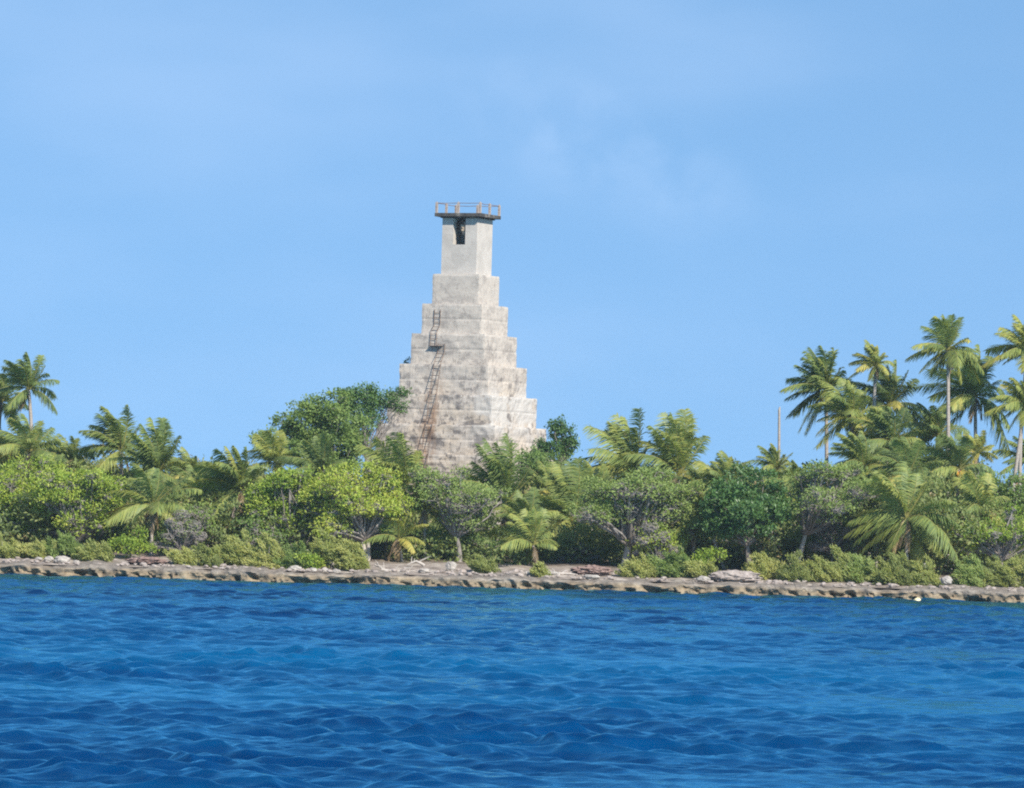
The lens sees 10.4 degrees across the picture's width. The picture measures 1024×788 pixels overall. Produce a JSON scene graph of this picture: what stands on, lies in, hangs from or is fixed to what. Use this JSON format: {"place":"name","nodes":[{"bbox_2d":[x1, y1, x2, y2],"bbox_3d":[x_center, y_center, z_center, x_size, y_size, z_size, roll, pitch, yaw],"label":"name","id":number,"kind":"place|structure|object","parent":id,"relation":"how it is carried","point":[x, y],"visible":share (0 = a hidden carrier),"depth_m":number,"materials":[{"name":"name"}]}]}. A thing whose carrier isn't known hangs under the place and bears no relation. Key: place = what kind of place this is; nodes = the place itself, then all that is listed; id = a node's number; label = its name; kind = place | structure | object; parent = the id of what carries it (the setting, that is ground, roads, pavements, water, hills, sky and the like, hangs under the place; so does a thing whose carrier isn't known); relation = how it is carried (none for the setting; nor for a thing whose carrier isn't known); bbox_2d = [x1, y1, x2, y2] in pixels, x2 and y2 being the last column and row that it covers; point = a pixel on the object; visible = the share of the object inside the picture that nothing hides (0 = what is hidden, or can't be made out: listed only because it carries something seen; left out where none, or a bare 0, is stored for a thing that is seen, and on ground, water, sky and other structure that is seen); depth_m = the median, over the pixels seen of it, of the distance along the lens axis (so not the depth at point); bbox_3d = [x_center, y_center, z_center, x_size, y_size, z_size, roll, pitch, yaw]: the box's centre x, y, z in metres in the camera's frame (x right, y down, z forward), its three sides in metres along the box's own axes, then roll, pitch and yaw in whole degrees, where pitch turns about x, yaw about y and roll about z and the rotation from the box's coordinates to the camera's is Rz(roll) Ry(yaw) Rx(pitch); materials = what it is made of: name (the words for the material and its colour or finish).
{"place":"outdoors","nodes":[
{"label":"outdoors","id":0,"kind":"place"},
{"bbox_2d":[0,573,1023,787],"bbox_3d":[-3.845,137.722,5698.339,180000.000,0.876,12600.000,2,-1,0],"label":"water","id":1,"kind":"structure","parent":0,"point":[124,682],"depth_m":137.83,"materials":[{"name":"blue liquid"}]},
{"bbox_2d":[0,559,1023,602],"bbox_3d":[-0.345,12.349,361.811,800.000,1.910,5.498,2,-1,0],"label":"rock shelf","id":2,"kind":"object","parent":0,"point":[507,580],"visible":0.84,"depth_m":360.20,"materials":[{"name":"grey stone"}]},
{"bbox_2d":[0,556,1022,590],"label":"loose stones","id":3,"kind":"object","parent":2,"relation":"on","point":[661,579],"visible":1,"depth_m":362.04,"materials":[{"name":"grey stone"}]},
{"bbox_2d":[0,549,1023,591],"bbox_3d":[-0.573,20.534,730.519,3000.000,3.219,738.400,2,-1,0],"label":"ground","id":4,"kind":"structure","parent":0,"point":[432,565],"depth_m":367.01,"materials":[{"name":"grey stone"}]},
{"bbox_2d":[0,531,26,558],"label":"shrub","id":5,"kind":"object","parent":4,"relation":"on","point":[8,550],"visible":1,"depth_m":364.36,"materials":[{"name":"green plant"}]},
{"bbox_2d":[0,375,28,436],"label":"coconut palm","id":6,"kind":"object","parent":4,"relation":"on","point":[5,398],"visible":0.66,"depth_m":401.76,"materials":[{"name":"green plant"}]},
{"bbox_2d":[0,352,59,468],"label":"coconut palm","id":7,"kind":"object","parent":4,"relation":"on","point":[22,373],"visible":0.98,"depth_m":397.91,"materials":[{"name":"green plant"}]},
{"bbox_2d":[0,413,60,469],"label":"coconut palm","id":8,"kind":"object","parent":4,"relation":"on","point":[25,442],"visible":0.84,"depth_m":387.64,"materials":[{"name":"green plant"}]},
{"bbox_2d":[0,453,68,541],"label":"broadleaf tree","id":9,"kind":"object","parent":4,"relation":"on","point":[15,480],"visible":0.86,"depth_m":373.55,"materials":[{"name":"green plant"}]},
{"bbox_2d":[16,538,58,558],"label":"shrub","id":10,"kind":"object","parent":4,"relation":"on","point":[33,550],"visible":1,"depth_m":364.16,"materials":[{"name":"green plant"}]},
{"bbox_2d":[44,529,84,558],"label":"shrub","id":11,"kind":"object","parent":4,"relation":"on","point":[66,546],"visible":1,"depth_m":364.60,"materials":[{"name":"green plant"}]},
{"bbox_2d":[3,465,132,542],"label":"broadleaf tree","id":12,"kind":"object","parent":4,"relation":"on","point":[84,519],"visible":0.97,"depth_m":370.60,"materials":[{"name":"green plant"}]},
{"bbox_2d":[45,433,94,471],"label":"coconut palm","id":13,"kind":"object","parent":4,"relation":"on","point":[67,449],"visible":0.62,"depth_m":391.71,"materials":[{"name":"green plant"}]},
{"bbox_2d":[70,537,114,561],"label":"shrub","id":14,"kind":"object","parent":4,"relation":"on","point":[98,551],"visible":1,"depth_m":363.56,"materials":[{"name":"green plant"}]},
{"bbox_2d":[68,404,144,489],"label":"coconut palm","id":15,"kind":"object","parent":4,"relation":"on","point":[114,434],"visible":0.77,"depth_m":389.91,"materials":[{"name":"green plant"}]},
{"bbox_2d":[79,521,133,549],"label":"bush","id":16,"kind":"object","parent":4,"relation":"on","point":[115,530],"visible":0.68,"depth_m":372.12,"materials":[{"name":"green plant"}]},
{"bbox_2d":[107,525,159,557],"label":"bush","id":17,"kind":"object","parent":4,"relation":"on","point":[128,543],"visible":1,"depth_m":366.82,"materials":[{"name":"green plant"}]},
{"bbox_2d":[108,417,187,499],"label":"coconut palm","id":18,"kind":"object","parent":4,"relation":"on","point":[156,452],"visible":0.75,"depth_m":383.73,"materials":[{"name":"green plant"}]},
{"bbox_2d":[103,464,203,555],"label":"coconut palm","id":19,"kind":"object","parent":4,"relation":"on","point":[147,493],"visible":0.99,"depth_m":369.52,"materials":[{"name":"green plant"}]},
{"bbox_2d":[151,507,212,551],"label":"bush","id":20,"kind":"object","parent":4,"relation":"on","point":[180,534],"visible":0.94,"depth_m":367.61,"materials":[{"name":"grey plant"}]},
{"bbox_2d":[162,545,201,565],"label":"shrub","id":21,"kind":"object","parent":4,"relation":"on","point":[186,557],"visible":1,"depth_m":363.10,"materials":[{"name":"green plant"}]},
{"bbox_2d":[162,447,201,485],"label":"coconut palm","id":22,"kind":"object","parent":4,"relation":"on","point":[192,461],"visible":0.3,"depth_m":393.80,"materials":[{"name":"green plant"}]},
{"bbox_2d":[164,461,218,508],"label":"coconut palm","id":23,"kind":"object","parent":4,"relation":"on","point":[193,479],"visible":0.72,"depth_m":377.79,"materials":[{"name":"green plant"}]},
{"bbox_2d":[191,542,223,567],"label":"shrub","id":24,"kind":"object","parent":4,"relation":"on","point":[210,558],"visible":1,"depth_m":363.22,"materials":[{"name":"green plant"}]},
{"bbox_2d":[181,497,235,547],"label":"bush","id":25,"kind":"object","parent":4,"relation":"on","point":[202,514],"visible":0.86,"depth_m":373.28,"materials":[{"name":"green plant"}]},
{"bbox_2d":[187,445,270,521],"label":"coconut palm","id":26,"kind":"object","parent":4,"relation":"on","point":[229,478],"visible":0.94,"depth_m":375.68,"materials":[{"name":"green plant"}]},
{"bbox_2d":[211,528,258,565],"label":"shrub","id":27,"kind":"object","parent":4,"relation":"on","point":[229,553],"visible":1,"depth_m":363.87,"materials":[{"name":"green plant"}]},
{"bbox_2d":[228,513,293,550],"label":"bush","id":28,"kind":"object","parent":4,"relation":"on","point":[279,536],"visible":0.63,"depth_m":371.40,"materials":[{"name":"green plant"}]},
{"bbox_2d":[238,532,285,568],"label":"shrub","id":29,"kind":"object","parent":4,"relation":"on","point":[275,551],"visible":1,"depth_m":363.48,"materials":[{"name":"green plant"}]},
{"bbox_2d":[240,430,301,475],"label":"coconut palm","id":30,"kind":"object","parent":4,"relation":"on","point":[274,448],"visible":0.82,"depth_m":385.64,"materials":[{"name":"green plant"}]},
{"bbox_2d":[238,464,330,550],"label":"broadleaf tree","id":31,"kind":"object","parent":4,"relation":"on","point":[290,481],"visible":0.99,"depth_m":372.07,"materials":[{"name":"green plant"}]},
{"bbox_2d":[272,540,312,568],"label":"shrub","id":32,"kind":"object","parent":4,"relation":"on","point":[289,559],"visible":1,"depth_m":363.02,"materials":[{"name":"green plant"}]},
{"bbox_2d":[270,432,345,549],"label":"coconut palm","id":33,"kind":"object","parent":4,"relation":"on","point":[320,453],"visible":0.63,"depth_m":383.70,"materials":[{"name":"green plant"}]},
{"bbox_2d":[248,387,376,481],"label":"broadleaf tree","id":34,"kind":"object","parent":4,"relation":"on","point":[326,418],"visible":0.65,"depth_m":418.44,"materials":[{"name":"green plant"}]},
{"bbox_2d":[308,527,357,568],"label":"shrub","id":35,"kind":"object","parent":4,"relation":"on","point":[327,548],"visible":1,"depth_m":363.74,"materials":[{"name":"green plant"}]},
{"bbox_2d":[333,538,372,570],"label":"shrub","id":36,"kind":"object","parent":4,"relation":"on","point":[351,560],"visible":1,"depth_m":362.94,"materials":[{"name":"green plant"}]},
{"bbox_2d":[295,459,418,560],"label":"broadleaf tree","id":37,"kind":"object","parent":4,"relation":"on","point":[350,507],"visible":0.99,"depth_m":370.32,"materials":[{"name":"green plant"}]},
{"bbox_2d":[331,381,413,459],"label":"broadleaf tree","id":38,"kind":"object","parent":4,"relation":"on","point":[369,397],"visible":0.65,"depth_m":424.79,"materials":[{"name":"green plant"}]},
{"bbox_2d":[362,510,428,561],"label":"coconut palm","id":39,"kind":"object","parent":4,"relation":"on","point":[395,532],"visible":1,"depth_m":370.59,"materials":[{"name":"green plant"}]},
{"bbox_2d":[355,432,443,539],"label":"coconut palm","id":40,"kind":"object","parent":4,"relation":"on","point":[402,459],"visible":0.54,"depth_m":381.41,"materials":[{"name":"green plant"}]},
{"bbox_2d":[397,475,442,558],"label":"coconut palm","id":41,"kind":"object","parent":4,"relation":"on","point":[424,517],"visible":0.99,"depth_m":372.79,"materials":[{"name":"green plant"}]},
{"bbox_2d":[405,523,454,559],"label":"bush","id":42,"kind":"object","parent":4,"relation":"on","point":[435,536],"visible":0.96,"depth_m":373.04,"materials":[{"name":"green plant"}]},
{"bbox_2d":[401,462,514,561],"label":"broadleaf tree","id":43,"kind":"object","parent":4,"relation":"on","point":[458,513],"visible":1,"depth_m":371.19,"materials":[{"name":"green plant"}]},
{"bbox_2d":[367,201,555,541],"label":"lighthouse","id":44,"kind":"object","parent":4,"relation":"on","point":[463,376],"visible":0.54,"depth_m":433.47,"materials":[{"name":"beige stone"}]},
{"bbox_2d":[465,553,501,572],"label":"shrub","id":45,"kind":"object","parent":4,"relation":"on","point":[479,564],"visible":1,"depth_m":363.90,"materials":[{"name":"green plant"}]},
{"bbox_2d":[452,530,515,560],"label":"bush","id":46,"kind":"object","parent":4,"relation":"on","point":[469,538],"visible":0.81,"depth_m":373.29,"materials":[{"name":"green plant"}]},
{"bbox_2d":[446,433,546,558],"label":"coconut palm","id":47,"kind":"object","parent":4,"relation":"on","point":[503,475],"visible":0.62,"depth_m":379.49,"materials":[{"name":"green plant"}]},
{"bbox_2d":[0,429,1023,574],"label":"undergrowth","id":48,"kind":"object","parent":4,"relation":"on","point":[607,540],"visible":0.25,"depth_m":373.57,"materials":[{"name":"green plant"}]},
{"bbox_2d":[486,487,558,561],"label":"coconut palm","id":49,"kind":"object","parent":4,"relation":"on","point":[520,503],"visible":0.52,"depth_m":375.93,"materials":[{"name":"green plant"}]},
{"bbox_2d":[497,505,558,563],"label":"coconut palm","id":50,"kind":"object","parent":4,"relation":"on","point":[531,536],"visible":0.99,"depth_m":368.82,"materials":[{"name":"green plant"}]},
{"bbox_2d":[494,445,573,493],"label":"bush","id":51,"kind":"object","parent":4,"relation":"on","point":[532,457],"visible":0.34,"depth_m":407.41,"materials":[{"name":"green plant"}]},
{"bbox_2d":[517,460,568,500],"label":"coconut palm","id":52,"kind":"object","parent":4,"relation":"on","point":[541,467],"visible":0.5,"depth_m":389.86,"materials":[{"name":"green plant"}]},
{"bbox_2d":[543,413,582,461],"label":"broadleaf tree","id":53,"kind":"object","parent":4,"relation":"on","point":[567,444],"visible":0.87,"depth_m":424.89,"materials":[{"name":"green plant"}]},
{"bbox_2d":[528,456,614,559],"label":"coconut palm","id":54,"kind":"object","parent":4,"relation":"on","point":[564,489],"visible":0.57,"depth_m":377.52,"materials":[{"name":"green plant"}]},
{"bbox_2d":[535,533,612,563],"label":"bush","id":55,"kind":"object","parent":4,"relation":"on","point":[595,557],"visible":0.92,"depth_m":373.92,"materials":[{"name":"green plant"}]},
{"bbox_2d":[570,565,613,575],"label":"rubble mound","id":56,"kind":"object","parent":4,"relation":"on","point":[595,570],"visible":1,"depth_m":363.88,"materials":[{"name":"beige stone"}]},
{"bbox_2d":[581,408,669,477],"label":"coconut palm","id":57,"kind":"object","parent":4,"relation":"on","point":[621,446],"visible":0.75,"depth_m":391.80,"materials":[{"name":"green plant"}]},
{"bbox_2d":[614,552,656,578],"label":"shrub","id":58,"kind":"object","parent":4,"relation":"on","point":[639,567],"visible":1,"depth_m":363.54,"materials":[{"name":"green plant"}]},
{"bbox_2d":[562,465,709,566],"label":"broadleaf tree","id":59,"kind":"object","parent":4,"relation":"on","point":[617,518],"visible":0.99,"depth_m":369.66,"materials":[{"name":"green plant"}]},
{"bbox_2d":[626,518,682,558],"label":"bush","id":60,"kind":"object","parent":4,"relation":"on","point":[656,543],"visible":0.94,"depth_m":368.64,"materials":[{"name":"green plant"}]},
{"bbox_2d":[613,408,711,553],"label":"coconut palm","id":61,"kind":"object","parent":4,"relation":"on","point":[678,440],"visible":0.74,"depth_m":389.85,"materials":[{"name":"green plant"}]},
{"bbox_2d":[645,545,692,577],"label":"shrub","id":62,"kind":"object","parent":4,"relation":"on","point":[670,565],"visible":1,"depth_m":363.90,"materials":[{"name":"green plant"}]},
{"bbox_2d":[670,506,712,556],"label":"coconut palm","id":63,"kind":"object","parent":4,"relation":"on","point":[693,541],"visible":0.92,"depth_m":371.80,"materials":[{"name":"green plant"}]},
{"bbox_2d":[679,558,720,577],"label":"shrub","id":64,"kind":"object","parent":4,"relation":"on","point":[694,568],"visible":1,"depth_m":363.52,"materials":[{"name":"green plant"}]},
{"bbox_2d":[674,485,725,568],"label":"coconut palm","id":65,"kind":"object","parent":4,"relation":"on","point":[692,521],"visible":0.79,"depth_m":371.72,"materials":[{"name":"green plant"}]},
{"bbox_2d":[690,545,730,567],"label":"bush","id":66,"kind":"object","parent":4,"relation":"on","point":[709,553],"visible":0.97,"depth_m":366.71,"materials":[{"name":"green plant"}]},
{"bbox_2d":[687,453,747,540],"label":"coconut palm","id":67,"kind":"object","parent":4,"relation":"on","point":[715,472],"visible":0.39,"depth_m":383.83,"materials":[{"name":"green plant"}]},
{"bbox_2d":[708,570,761,581],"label":"rubble mound","id":68,"kind":"object","parent":4,"relation":"on","point":[737,576],"visible":1,"depth_m":362.14,"materials":[{"name":"white stone"}]},
{"bbox_2d":[692,463,795,565],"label":"broadleaf tree","id":69,"kind":"object","parent":4,"relation":"on","point":[736,506],"visible":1,"depth_m":368.58,"materials":[{"name":"green plant"}]},
{"bbox_2d":[741,550,786,579],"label":"shrub","id":70,"kind":"object","parent":4,"relation":"on","point":[764,568],"visible":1,"depth_m":364.78,"materials":[{"name":"green plant"}]},
{"bbox_2d":[747,443,797,558],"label":"coconut palm","id":71,"kind":"object","parent":4,"relation":"on","point":[772,455],"visible":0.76,"depth_m":393.82,"materials":[{"name":"green plant"}]},
{"bbox_2d":[775,550,814,581],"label":"shrub","id":72,"kind":"object","parent":4,"relation":"on","point":[793,572],"visible":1,"depth_m":363.53,"materials":[{"name":"green plant"}]},
{"bbox_2d":[779,345,857,483],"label":"coconut palm","id":73,"kind":"object","parent":4,"relation":"on","point":[822,369],"visible":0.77,"depth_m":403.93,"materials":[{"name":"green plant"}]},
{"bbox_2d":[801,544,854,581],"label":"shrub","id":74,"kind":"object","parent":4,"relation":"on","point":[826,571],"visible":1,"depth_m":363.87,"materials":[{"name":"green plant"}]},
{"bbox_2d":[796,517,871,561],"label":"bush","id":75,"kind":"object","parent":4,"relation":"on","point":[831,534],"visible":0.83,"depth_m":373.00,"materials":[{"name":"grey plant"}]},
{"bbox_2d":[784,458,885,560],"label":"broadleaf tree","id":76,"kind":"object","parent":4,"relation":"on","point":[815,509],"visible":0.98,"depth_m":370.63,"materials":[{"name":"green plant"}]},
{"bbox_2d":[807,378,881,477],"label":"coconut palm","id":77,"kind":"object","parent":4,"relation":"on","point":[841,407],"visible":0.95,"depth_m":396.79,"materials":[{"name":"green plant"}]},
{"bbox_2d":[824,431,889,486],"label":"coconut palm","id":78,"kind":"object","parent":4,"relation":"on","point":[859,452],"visible":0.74,"depth_m":387.77,"materials":[{"name":"green plant"}]},
{"bbox_2d":[839,552,881,583],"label":"shrub","id":79,"kind":"object","parent":4,"relation":"on","point":[861,568],"visible":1,"depth_m":364.01,"materials":[{"name":"green plant"}]},
{"bbox_2d":[846,340,894,556],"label":"coconut palm","id":80,"kind":"object","parent":4,"relation":"on","point":[872,358],"visible":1,"depth_m":402.03,"materials":[{"name":"green plant"}]},
{"bbox_2d":[845,406,925,558],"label":"coconut palm","id":81,"kind":"object","parent":4,"relation":"on","point":[883,422],"visible":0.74,"depth_m":393.76,"materials":[{"name":"green plant"}]},
{"bbox_2d":[848,359,924,463],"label":"coconut palm","id":82,"kind":"object","parent":4,"relation":"on","point":[887,393],"visible":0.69,"depth_m":405.89,"materials":[{"name":"green plant"}]},
{"bbox_2d":[866,550,917,584],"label":"shrub","id":83,"kind":"object","parent":4,"relation":"on","point":[889,572],"visible":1,"depth_m":363.13,"materials":[{"name":"green plant"}]},
{"bbox_2d":[843,461,957,570],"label":"coconut palm","id":84,"kind":"object","parent":4,"relation":"on","point":[898,508],"visible":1,"depth_m":368.63,"materials":[{"name":"green plant"}]},
{"bbox_2d":[859,436,944,489],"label":"coconut palm","id":85,"kind":"object","parent":4,"relation":"on","point":[909,461],"visible":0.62,"depth_m":379.63,"materials":[{"name":"green plant"}]},
{"bbox_2d":[901,553,943,585],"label":"shrub","id":86,"kind":"object","parent":4,"relation":"on","point":[927,575],"visible":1,"depth_m":363.29,"materials":[{"name":"green plant"}]},
{"bbox_2d":[904,402,970,560],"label":"coconut palm","id":87,"kind":"object","parent":4,"relation":"on","point":[932,426],"visible":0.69,"depth_m":399.74,"materials":[{"name":"green plant"}]},
{"bbox_2d":[904,314,983,565],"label":"coconut palm","id":88,"kind":"object","parent":4,"relation":"on","point":[945,333],"visible":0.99,"depth_m":395.96,"materials":[{"name":"green plant"}]},
{"bbox_2d":[919,433,997,568],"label":"coconut palm","id":89,"kind":"object","parent":4,"relation":"on","point":[954,456],"visible":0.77,"depth_m":383.79,"materials":[{"name":"green plant"}]},
{"bbox_2d":[911,344,1010,466],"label":"coconut palm","id":90,"kind":"object","parent":4,"relation":"on","point":[966,393],"visible":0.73,"depth_m":403.69,"materials":[{"name":"green plant"}]},
{"bbox_2d":[949,552,993,587],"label":"shrub","id":91,"kind":"object","parent":4,"relation":"on","point":[969,572],"visible":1,"depth_m":363.43,"materials":[{"name":"green plant"}]},
{"bbox_2d":[941,469,1009,556],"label":"coconut palm","id":92,"kind":"object","parent":4,"relation":"on","point":[971,491],"visible":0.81,"depth_m":375.76,"materials":[{"name":"green plant"}]},
{"bbox_2d":[955,430,997,480],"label":"coconut palm","id":93,"kind":"object","parent":4,"relation":"on","point":[979,441],"visible":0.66,"depth_m":389.86,"materials":[{"name":"green plant"}]},
{"bbox_2d":[948,501,1023,567],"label":"bush","id":94,"kind":"object","parent":4,"relation":"on","point":[1007,531],"visible":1,"depth_m":370.35,"materials":[{"name":"green plant"}]},
{"bbox_2d":[976,554,1017,587],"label":"shrub","id":95,"kind":"object","parent":4,"relation":"on","point":[996,578],"visible":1,"depth_m":363.58,"materials":[{"name":"green plant"}]},
{"bbox_2d":[976,467,1023,519],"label":"broadleaf tree","id":96,"kind":"object","parent":4,"relation":"on","point":[1012,479],"visible":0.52,"depth_m":380.08,"materials":[{"name":"green plant"}]},
{"bbox_2d":[978,314,1023,554],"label":"coconut palm","id":97,"kind":"object","parent":4,"relation":"on","point":[1015,350],"visible":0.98,"depth_m":399.99,"materials":[{"name":"green plant"}]},
{"bbox_2d":[983,377,1023,562],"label":"coconut palm","id":98,"kind":"object","parent":4,"relation":"on","point":[1014,400],"visible":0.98,"depth_m":391.87,"materials":[{"name":"green plant"}]},
{"bbox_2d":[992,436,1023,475],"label":"coconut palm","id":99,"kind":"object","parent":4,"relation":"on","point":[1012,459],"visible":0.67,"depth_m":403.81,"materials":[{"name":"green plant"}]},
{"bbox_2d":[1004,553,1023,586],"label":"shrub","id":100,"kind":"object","parent":4,"relation":"on","point":[1018,572],"visible":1,"depth_m":363.95,"materials":[{"name":"green plant"}]},
{"bbox_2d":[0,0,1023,534],"label":"sky","id":101,"kind":"structure","parent":0,"point":[216,215],"materials":[{"name":"blue"}]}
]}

